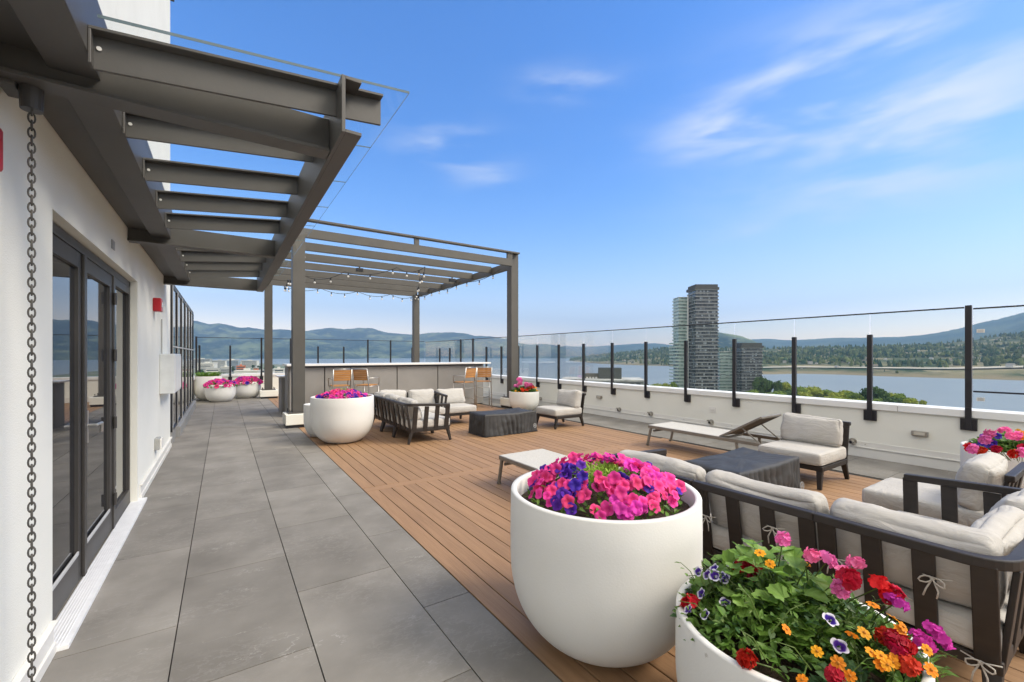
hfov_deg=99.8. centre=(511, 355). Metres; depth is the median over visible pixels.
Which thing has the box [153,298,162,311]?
fire alarm
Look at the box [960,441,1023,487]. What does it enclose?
planter
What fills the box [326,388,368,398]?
petunia plant
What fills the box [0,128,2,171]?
fire alarm
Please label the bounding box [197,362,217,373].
town building
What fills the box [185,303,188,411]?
window
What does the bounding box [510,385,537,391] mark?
geranium plant
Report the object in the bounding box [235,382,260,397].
planter
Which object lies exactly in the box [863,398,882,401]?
tree
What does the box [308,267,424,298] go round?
string lights
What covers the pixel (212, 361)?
windows
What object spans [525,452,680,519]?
petunia plant
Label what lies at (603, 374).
flat roof building
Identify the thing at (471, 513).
deck
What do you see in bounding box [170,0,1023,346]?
sky
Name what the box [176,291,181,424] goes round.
window
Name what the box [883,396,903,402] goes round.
tree
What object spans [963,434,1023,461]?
geranium plant
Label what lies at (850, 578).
geranium plant
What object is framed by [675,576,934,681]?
planter
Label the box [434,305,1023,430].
glass railing
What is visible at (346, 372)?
bar stool
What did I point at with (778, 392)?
tree
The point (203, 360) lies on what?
town building
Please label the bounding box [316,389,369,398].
petunia plant
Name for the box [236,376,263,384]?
petunia plant
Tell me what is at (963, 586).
sofa section
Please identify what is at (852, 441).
step light
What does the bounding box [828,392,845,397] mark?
tree
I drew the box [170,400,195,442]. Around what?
window base
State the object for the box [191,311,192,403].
window
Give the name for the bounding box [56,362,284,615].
ground
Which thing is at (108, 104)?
canopy
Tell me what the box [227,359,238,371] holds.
town building
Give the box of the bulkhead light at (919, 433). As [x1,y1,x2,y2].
[911,430,928,436]
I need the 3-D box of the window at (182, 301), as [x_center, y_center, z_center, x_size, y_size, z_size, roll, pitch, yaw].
[-7.189,0.050,9.356,0.118,2.500,1.050,0,0,-34]
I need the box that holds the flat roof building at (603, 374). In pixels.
[562,367,643,384]
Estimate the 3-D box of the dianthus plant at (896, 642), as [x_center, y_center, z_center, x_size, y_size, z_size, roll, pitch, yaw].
[1.175,0.919,1.603,0.464,0.225,0.576,0,0,-34]
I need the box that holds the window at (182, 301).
[181,299,185,416]
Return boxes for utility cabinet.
[159,319,180,393]
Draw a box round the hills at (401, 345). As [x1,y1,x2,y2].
[305,328,580,357]
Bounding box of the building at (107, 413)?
[0,0,195,681]
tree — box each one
[657,383,670,386]
[670,381,678,386]
[746,388,758,392]
[752,376,773,393]
[765,390,786,394]
[773,381,782,391]
[781,389,799,395]
[782,381,791,390]
[787,386,807,392]
[798,391,812,396]
[805,386,823,396]
[820,389,835,397]
[822,395,841,398]
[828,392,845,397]
[844,391,864,399]
[859,386,889,398]
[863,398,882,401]
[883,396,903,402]
[890,393,909,398]
[901,397,918,403]
[919,400,926,404]
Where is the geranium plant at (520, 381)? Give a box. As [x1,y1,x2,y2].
[511,377,535,391]
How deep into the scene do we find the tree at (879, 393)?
345.83 m
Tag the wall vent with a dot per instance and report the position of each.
(112, 244)
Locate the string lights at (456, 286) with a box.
[415,269,500,299]
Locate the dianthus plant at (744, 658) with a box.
[679,593,873,681]
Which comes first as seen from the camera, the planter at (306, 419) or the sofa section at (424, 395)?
the planter at (306, 419)
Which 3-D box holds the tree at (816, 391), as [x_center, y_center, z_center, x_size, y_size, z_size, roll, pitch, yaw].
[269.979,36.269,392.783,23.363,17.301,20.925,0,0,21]
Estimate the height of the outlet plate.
0.110 m
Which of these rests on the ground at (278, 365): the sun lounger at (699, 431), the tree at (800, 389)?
the tree at (800, 389)
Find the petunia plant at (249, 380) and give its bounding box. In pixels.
[232,376,262,384]
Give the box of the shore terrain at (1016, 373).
[569,333,1023,380]
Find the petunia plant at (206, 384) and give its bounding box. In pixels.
[203,378,236,388]
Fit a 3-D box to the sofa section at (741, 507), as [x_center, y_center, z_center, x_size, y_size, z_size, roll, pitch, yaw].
[1.712,1.129,2.740,0.856,0.751,0.696,0,0,-34]
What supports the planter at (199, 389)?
on the paving
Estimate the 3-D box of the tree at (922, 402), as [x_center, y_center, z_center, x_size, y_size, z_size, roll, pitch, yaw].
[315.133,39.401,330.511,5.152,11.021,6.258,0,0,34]
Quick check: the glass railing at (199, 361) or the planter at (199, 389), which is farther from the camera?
the glass railing at (199, 361)
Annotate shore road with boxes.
[763,366,1022,368]
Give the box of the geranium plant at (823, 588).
[689,531,866,644]
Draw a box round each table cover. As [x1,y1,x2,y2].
[468,407,537,436]
[683,447,803,488]
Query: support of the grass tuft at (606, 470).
in the planter at (592, 590)
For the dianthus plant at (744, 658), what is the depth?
1.34 m
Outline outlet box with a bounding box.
[154,437,162,449]
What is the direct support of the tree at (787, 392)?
on the ground at (278, 365)
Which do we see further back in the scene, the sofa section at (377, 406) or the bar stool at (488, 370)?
the bar stool at (488, 370)
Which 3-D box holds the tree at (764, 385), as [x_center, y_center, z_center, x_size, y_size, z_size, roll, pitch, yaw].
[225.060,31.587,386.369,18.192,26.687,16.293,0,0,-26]
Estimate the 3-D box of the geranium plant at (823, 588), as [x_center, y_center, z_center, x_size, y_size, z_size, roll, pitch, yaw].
[0.980,0.832,1.666,0.525,0.319,0.560,0,0,-34]
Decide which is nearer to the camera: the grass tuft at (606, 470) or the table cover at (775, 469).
the grass tuft at (606, 470)
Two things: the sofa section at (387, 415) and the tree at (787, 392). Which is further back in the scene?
the tree at (787, 392)
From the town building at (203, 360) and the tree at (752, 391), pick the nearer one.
the tree at (752, 391)
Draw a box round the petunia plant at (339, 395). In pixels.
[315,388,366,398]
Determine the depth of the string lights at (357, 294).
16.57 m
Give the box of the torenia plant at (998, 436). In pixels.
[973,433,1011,460]
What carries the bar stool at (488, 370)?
on the deck
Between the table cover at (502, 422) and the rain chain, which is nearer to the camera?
the rain chain
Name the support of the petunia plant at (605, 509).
in the planter at (592, 590)
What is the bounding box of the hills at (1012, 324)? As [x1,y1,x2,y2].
[561,312,1023,355]
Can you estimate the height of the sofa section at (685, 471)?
0.760 m
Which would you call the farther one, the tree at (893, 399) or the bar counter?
the tree at (893, 399)
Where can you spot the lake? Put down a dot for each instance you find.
(949, 392)
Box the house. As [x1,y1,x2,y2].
[1005,363,1015,367]
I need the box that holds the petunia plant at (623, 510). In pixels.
[530,452,681,519]
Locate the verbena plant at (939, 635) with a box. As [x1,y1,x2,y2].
[834,592,955,653]
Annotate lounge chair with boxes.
[435,388,475,425]
[536,389,585,428]
[758,412,850,489]
[862,452,1023,526]
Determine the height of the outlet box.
0.145 m
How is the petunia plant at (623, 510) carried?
in the planter at (592, 590)
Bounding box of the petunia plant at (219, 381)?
[203,378,237,387]
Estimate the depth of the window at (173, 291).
7.28 m
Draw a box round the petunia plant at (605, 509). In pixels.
[527,451,685,519]
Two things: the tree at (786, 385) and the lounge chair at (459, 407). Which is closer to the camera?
the lounge chair at (459, 407)
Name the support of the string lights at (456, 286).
hanging from the pergola
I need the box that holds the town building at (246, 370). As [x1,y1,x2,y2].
[234,368,260,373]
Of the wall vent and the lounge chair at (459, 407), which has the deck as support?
the lounge chair at (459, 407)
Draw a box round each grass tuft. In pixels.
[194,371,221,376]
[573,458,638,482]
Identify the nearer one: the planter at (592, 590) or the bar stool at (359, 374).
the planter at (592, 590)
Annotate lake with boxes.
[212,358,1023,411]
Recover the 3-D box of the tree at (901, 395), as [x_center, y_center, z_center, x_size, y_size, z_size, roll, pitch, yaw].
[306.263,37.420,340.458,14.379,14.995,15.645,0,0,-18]
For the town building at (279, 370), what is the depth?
635.96 m
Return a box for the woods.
[569,331,1023,372]
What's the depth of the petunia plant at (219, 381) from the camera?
13.74 m
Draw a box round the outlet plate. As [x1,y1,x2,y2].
[709,406,715,412]
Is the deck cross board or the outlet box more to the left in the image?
the outlet box
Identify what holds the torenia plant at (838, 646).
in the planter at (700, 658)
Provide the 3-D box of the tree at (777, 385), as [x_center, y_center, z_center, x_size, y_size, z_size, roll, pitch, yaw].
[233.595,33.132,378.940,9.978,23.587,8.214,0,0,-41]
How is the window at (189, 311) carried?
in the building at (107, 413)
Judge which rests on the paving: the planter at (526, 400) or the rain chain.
the planter at (526, 400)
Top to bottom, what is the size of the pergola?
4.430 m
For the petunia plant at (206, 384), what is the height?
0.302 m
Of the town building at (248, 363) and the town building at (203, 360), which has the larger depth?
the town building at (248, 363)
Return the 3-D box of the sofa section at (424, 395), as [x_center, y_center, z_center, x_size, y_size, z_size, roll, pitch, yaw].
[-1.845,1.125,9.300,0.656,0.760,0.856,0,0,-34]
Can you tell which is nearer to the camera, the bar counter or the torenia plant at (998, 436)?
the torenia plant at (998, 436)
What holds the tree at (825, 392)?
on the ground at (278, 365)
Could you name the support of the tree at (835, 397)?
on the ground at (278, 365)
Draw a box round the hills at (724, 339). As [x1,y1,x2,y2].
[718,332,755,347]
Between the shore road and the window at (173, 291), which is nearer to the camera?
the window at (173, 291)
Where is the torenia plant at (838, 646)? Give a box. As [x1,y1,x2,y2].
[728,582,870,670]
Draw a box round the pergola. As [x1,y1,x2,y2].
[259,219,519,428]
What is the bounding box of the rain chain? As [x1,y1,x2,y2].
[27,109,35,681]
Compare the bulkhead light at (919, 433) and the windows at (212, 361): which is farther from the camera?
the windows at (212, 361)
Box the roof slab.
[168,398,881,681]
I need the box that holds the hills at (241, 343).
[194,321,364,358]
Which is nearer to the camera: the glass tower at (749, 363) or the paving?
the paving
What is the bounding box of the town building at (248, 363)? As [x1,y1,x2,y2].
[240,360,259,366]
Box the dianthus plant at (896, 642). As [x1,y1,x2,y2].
[732,558,917,679]
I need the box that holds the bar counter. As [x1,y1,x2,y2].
[276,362,490,413]
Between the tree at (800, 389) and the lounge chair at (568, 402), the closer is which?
the lounge chair at (568, 402)
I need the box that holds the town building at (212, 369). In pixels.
[205,366,219,372]
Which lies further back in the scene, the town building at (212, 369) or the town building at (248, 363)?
the town building at (248, 363)
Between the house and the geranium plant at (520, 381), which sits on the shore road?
the house
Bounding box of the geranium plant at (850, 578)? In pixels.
[737,566,906,634]
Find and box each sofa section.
[372,390,406,429]
[378,394,431,435]
[390,397,450,444]
[407,389,447,415]
[608,449,711,520]
[692,469,829,575]
[813,498,1023,681]
[899,473,1023,526]
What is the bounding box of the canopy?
[0,0,409,291]
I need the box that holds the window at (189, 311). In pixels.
[188,307,190,407]
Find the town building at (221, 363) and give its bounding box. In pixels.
[211,360,226,369]
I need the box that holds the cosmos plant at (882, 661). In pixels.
[754,549,938,681]
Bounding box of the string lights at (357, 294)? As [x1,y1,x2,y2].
[282,285,413,301]
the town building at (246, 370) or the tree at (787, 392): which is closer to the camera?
the tree at (787, 392)
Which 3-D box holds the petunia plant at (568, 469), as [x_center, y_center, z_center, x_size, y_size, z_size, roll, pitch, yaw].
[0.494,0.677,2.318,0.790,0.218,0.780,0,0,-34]
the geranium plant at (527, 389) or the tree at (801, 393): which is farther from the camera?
the tree at (801, 393)
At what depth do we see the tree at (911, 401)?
326.53 m
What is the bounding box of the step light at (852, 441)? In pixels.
[849,438,856,444]
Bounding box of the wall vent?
[111,239,114,250]
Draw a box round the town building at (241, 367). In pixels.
[236,364,245,369]
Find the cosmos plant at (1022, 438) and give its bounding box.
[1010,429,1023,457]
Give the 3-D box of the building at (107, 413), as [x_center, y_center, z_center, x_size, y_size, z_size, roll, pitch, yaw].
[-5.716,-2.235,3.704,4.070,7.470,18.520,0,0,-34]
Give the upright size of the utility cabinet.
1.030 m
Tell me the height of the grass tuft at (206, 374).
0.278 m
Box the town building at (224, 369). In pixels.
[221,365,231,373]
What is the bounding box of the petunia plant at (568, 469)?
[529,458,682,517]
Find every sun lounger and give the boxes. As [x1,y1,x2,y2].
[497,449,567,484]
[646,414,781,448]
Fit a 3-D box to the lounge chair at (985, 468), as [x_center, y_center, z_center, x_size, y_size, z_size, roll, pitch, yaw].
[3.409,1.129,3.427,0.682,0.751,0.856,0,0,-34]
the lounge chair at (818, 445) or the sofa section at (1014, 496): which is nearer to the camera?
the sofa section at (1014, 496)
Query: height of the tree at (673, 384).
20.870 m
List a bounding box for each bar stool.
[328,369,352,390]
[352,368,378,393]
[453,367,476,404]
[474,367,491,407]
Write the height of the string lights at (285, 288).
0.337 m
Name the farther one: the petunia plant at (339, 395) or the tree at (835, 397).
the tree at (835, 397)
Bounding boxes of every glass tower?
[669,284,718,389]
[718,343,763,391]
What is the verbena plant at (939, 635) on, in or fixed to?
in the planter at (700, 658)
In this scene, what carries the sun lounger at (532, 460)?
on the deck
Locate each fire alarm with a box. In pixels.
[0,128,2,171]
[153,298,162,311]
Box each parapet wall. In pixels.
[220,373,284,393]
[483,374,1023,471]
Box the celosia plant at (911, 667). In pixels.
[810,610,958,681]
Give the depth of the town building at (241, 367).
793.46 m
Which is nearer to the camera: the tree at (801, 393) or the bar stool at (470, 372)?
the bar stool at (470, 372)
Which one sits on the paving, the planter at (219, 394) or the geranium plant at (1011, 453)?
the planter at (219, 394)
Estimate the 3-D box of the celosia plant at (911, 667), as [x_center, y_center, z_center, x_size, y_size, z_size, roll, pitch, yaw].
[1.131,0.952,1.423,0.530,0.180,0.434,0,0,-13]
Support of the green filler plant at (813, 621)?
on the planter at (700, 658)
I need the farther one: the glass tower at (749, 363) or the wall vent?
the glass tower at (749, 363)
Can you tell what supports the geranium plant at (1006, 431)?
on the planter at (965, 456)
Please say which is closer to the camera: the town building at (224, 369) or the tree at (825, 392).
the tree at (825, 392)
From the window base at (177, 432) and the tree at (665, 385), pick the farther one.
the tree at (665, 385)
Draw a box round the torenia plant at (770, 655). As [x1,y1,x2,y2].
[675,562,826,679]
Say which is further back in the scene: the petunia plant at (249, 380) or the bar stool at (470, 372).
the petunia plant at (249, 380)
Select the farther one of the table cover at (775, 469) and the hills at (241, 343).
the hills at (241, 343)
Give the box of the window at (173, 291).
[170,285,177,431]
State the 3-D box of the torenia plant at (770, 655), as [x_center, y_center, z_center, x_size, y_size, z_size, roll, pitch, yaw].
[0.853,0.919,1.573,0.478,0.224,0.486,0,0,-34]
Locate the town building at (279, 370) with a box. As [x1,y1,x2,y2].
[274,367,284,372]
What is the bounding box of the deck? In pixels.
[268,394,1023,681]
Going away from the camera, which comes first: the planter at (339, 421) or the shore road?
the planter at (339, 421)
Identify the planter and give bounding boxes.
[194,376,221,399]
[205,384,235,401]
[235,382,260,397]
[303,403,316,436]
[310,394,373,443]
[509,391,538,409]
[511,467,702,667]
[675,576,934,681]
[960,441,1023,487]
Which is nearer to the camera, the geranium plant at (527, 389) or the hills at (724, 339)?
the geranium plant at (527, 389)
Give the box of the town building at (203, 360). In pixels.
[194,358,211,367]
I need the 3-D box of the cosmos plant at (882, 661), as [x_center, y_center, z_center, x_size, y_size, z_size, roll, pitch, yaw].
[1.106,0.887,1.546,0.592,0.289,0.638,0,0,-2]
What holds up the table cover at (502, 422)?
on the deck
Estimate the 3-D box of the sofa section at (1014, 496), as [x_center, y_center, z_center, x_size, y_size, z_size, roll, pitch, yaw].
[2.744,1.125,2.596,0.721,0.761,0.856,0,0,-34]
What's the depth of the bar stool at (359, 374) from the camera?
10.68 m
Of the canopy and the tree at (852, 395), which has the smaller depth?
the canopy
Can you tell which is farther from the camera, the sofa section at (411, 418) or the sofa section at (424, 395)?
the sofa section at (424, 395)
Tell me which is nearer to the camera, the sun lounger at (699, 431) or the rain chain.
the rain chain
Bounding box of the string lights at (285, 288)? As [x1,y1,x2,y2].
[284,280,290,291]
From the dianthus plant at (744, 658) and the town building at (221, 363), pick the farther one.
the town building at (221, 363)
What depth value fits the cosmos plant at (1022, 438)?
3.93 m
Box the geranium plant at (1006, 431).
[966,426,1023,460]
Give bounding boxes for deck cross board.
[277,404,669,491]
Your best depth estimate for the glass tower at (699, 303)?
391.87 m
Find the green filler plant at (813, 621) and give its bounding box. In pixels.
[670,542,956,681]
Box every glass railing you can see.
[195,336,423,379]
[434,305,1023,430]
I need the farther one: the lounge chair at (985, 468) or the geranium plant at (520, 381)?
the geranium plant at (520, 381)
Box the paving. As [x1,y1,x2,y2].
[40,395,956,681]
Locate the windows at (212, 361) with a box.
[212,361,224,369]

